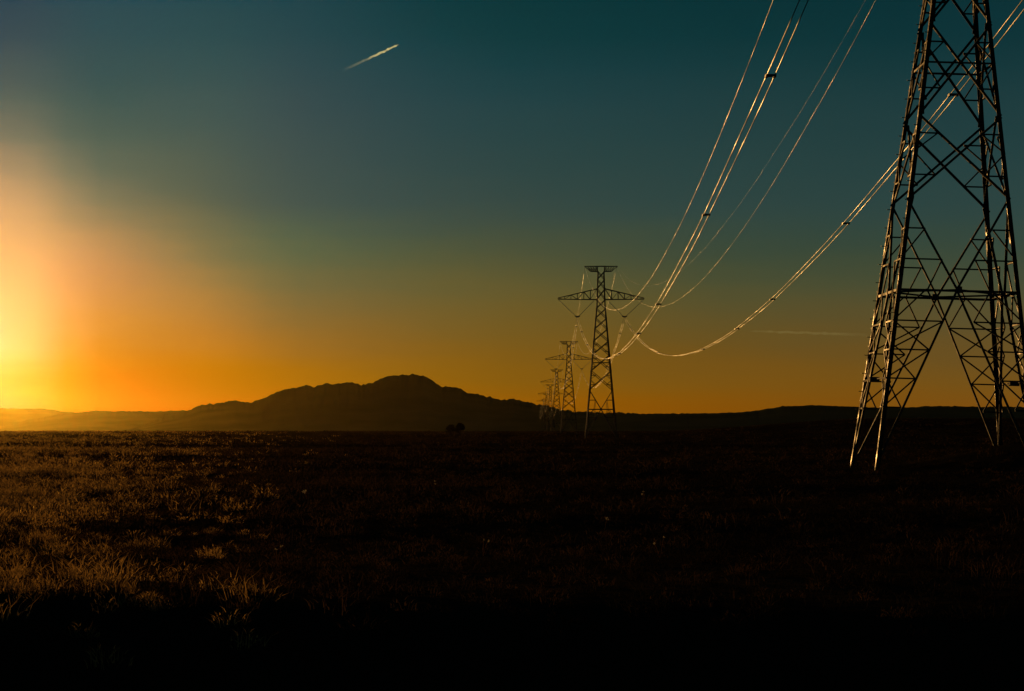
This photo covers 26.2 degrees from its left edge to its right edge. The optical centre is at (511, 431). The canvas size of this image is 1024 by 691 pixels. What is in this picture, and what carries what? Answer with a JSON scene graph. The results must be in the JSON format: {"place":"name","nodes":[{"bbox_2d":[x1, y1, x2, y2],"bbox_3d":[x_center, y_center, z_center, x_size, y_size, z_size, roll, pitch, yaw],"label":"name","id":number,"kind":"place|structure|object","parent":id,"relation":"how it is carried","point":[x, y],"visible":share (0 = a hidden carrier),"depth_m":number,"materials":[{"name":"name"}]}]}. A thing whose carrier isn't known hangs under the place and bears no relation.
{"place":"outdoors","nodes":[
{"label":"outdoors","id":0,"kind":"place"},
{"bbox_2d":[0,408,71,424],"bbox_3d":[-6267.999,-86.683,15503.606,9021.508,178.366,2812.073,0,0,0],"label":"distant hills","id":1,"kind":"structure","parent":0,"point":[11,415],"depth_m":15242.66,"materials":[{"name":"orange"}]},
{"bbox_2d":[0,410,184,430],"bbox_3d":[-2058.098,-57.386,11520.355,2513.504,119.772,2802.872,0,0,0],"label":"foothills","id":2,"kind":"structure","parent":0,"point":[96,420],"depth_m":11044.51,"materials":[{"name":"orange"}]},
{"bbox_2d":[127,374,637,430],"bbox_3d":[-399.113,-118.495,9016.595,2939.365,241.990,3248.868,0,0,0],"label":"mountain","id":3,"kind":"structure","parent":0,"point":[411,402],"depth_m":8370.72,"materials":[{"name":"brown stone"}]},
{"bbox_2d":[0,417,1023,690],"bbox_3d":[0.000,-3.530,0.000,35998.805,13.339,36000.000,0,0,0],"label":"ground","id":4,"kind":"structure","parent":0,"point":[464,645],"depth_m":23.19,"materials":[{"name":"brown plant"}]},
{"bbox_2d":[19,529,59,544],"bbox_3d":[-8.377,1.854,38.889,0.805,0.339,0.564,0,0,0],"label":"grass tuft","id":5,"kind":"object","parent":4,"relation":"on","point":[37,536],"visible":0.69,"depth_m":38.88,"materials":[{"name":"brown plant"}]},
{"bbox_2d":[92,572,140,593],"bbox_3d":[-4.449,1.695,24.720,0.595,0.283,0.468,0,0,0],"label":"grass tuft","id":6,"kind":"object","parent":4,"relation":"on","point":[110,587],"visible":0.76,"depth_m":24.68,"materials":[{"name":"brown plant"}]},
{"bbox_2d":[230,582,261,594],"bbox_3d":[-2.958,1.755,24.724,0.430,0.198,0.286,0,0,23],"label":"grass tuft","id":7,"kind":"object","parent":4,"relation":"on","point":[250,588],"visible":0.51,"depth_m":24.70,"materials":[{"name":"brown plant"}]},
{"bbox_2d":[446,424,454,433],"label":"tree","id":8,"kind":"object","parent":4,"relation":"on","point":[450,428],"visible":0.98,"depth_m":1213.69,"materials":[{"name":"green plant"}]},
{"bbox_2d":[455,423,464,433],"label":"tree","id":9,"kind":"object","parent":4,"relation":"on","point":[459,428],"visible":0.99,"depth_m":1199.23,"materials":[{"name":"green plant"}]},
{"bbox_2d":[537,400,550,430],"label":"lattice pylon","id":10,"kind":"object","parent":4,"relation":"on","point":[543,415],"visible":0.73,"depth_m":3262.92,"materials":[{"name":"metal"}]},
{"bbox_2d":[538,394,554,430],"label":"lattice pylon","id":11,"kind":"object","parent":4,"relation":"on","point":[546,412],"visible":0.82,"depth_m":2737.11,"materials":[{"name":"metal"}]},
{"bbox_2d":[538,384,562,431],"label":"lattice pylon","id":12,"kind":"object","parent":4,"relation":"on","point":[551,392],"visible":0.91,"depth_m":2211.36,"materials":[{"name":"metal"}]},
{"bbox_2d":[540,369,570,432],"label":"lattice pylon","id":13,"kind":"object","parent":4,"relation":"on","point":[555,399],"visible":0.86,"depth_m":1685.38,"materials":[{"name":"metal"}]},
{"bbox_2d":[545,341,591,433],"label":"lattice pylon","id":14,"kind":"object","parent":4,"relation":"on","point":[572,396],"visible":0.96,"depth_m":1159.55,"materials":[{"name":"metal"}]},
{"bbox_2d":[558,266,643,438],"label":"lattice pylon","id":15,"kind":"object","parent":4,"relation":"on","point":[605,351],"visible":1,"depth_m":633.70,"materials":[{"name":"metal"}]},
{"bbox_2d":[555,318,577,388],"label":"conductor pair","id":16,"kind":"object","parent":15,"relation":"hanging from","point":[570,359],"visible":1,"depth_m":736.50,"materials":[{"name":"metal"}]},
{"bbox_2d":[582,318,624,387],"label":"conductor pair","id":17,"kind":"object","parent":15,"relation":"hanging from","point":[611,358],"visible":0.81,"depth_m":732.03,"materials":[{"name":"metal"}]},
{"bbox_2d":[586,1,772,309],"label":"earth wire","id":18,"kind":"object","parent":15,"relation":"attached to","point":[712,153],"visible":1,"depth_m":202.71,"materials":[{"name":"metal"}]},
{"bbox_2d":[578,0,808,358],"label":"conductor pair","id":19,"kind":"object","parent":15,"relation":"attached to","point":[767,75],"visible":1,"depth_m":148.78,"materials":[{"name":"metal"}]},
{"bbox_2d":[619,0,875,306],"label":"earth wire","id":20,"kind":"object","parent":15,"relation":"attached to","point":[793,148],"visible":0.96,"depth_m":200.85,"materials":[{"name":"metal"}]},
{"bbox_2d":[627,0,1023,355],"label":"conductor pair","id":21,"kind":"object","parent":15,"relation":"hanging from","point":[949,95],"visible":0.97,"depth_m":172.73,"materials":[{"name":"metal"}]},
{"bbox_2d":[850,0,1023,470],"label":"lattice pylon","id":22,"kind":"object","parent":4,"relation":"on","point":[1001,295],"visible":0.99,"depth_m":107.97,"materials":[{"name":"metal"}]},
{"bbox_2d":[629,3,863,279],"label":"earth wire","id":23,"kind":"object","parent":22,"relation":"attached to","point":[781,141],"visible":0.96,"depth_m":215.49,"materials":[{"name":"metal"}]},
{"bbox_2d":[0,0,1023,413],"label":"sky","id":24,"kind":"structure","parent":0,"point":[203,202],"materials":[{"name":"blue"}]},
{"bbox_2d":[566,405,1023,430],"bbox_3d":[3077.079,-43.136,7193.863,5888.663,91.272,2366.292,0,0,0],"label":"hills","id":25,"kind":"structure","parent":0,"point":[686,421],"depth_m":6890.60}
]}

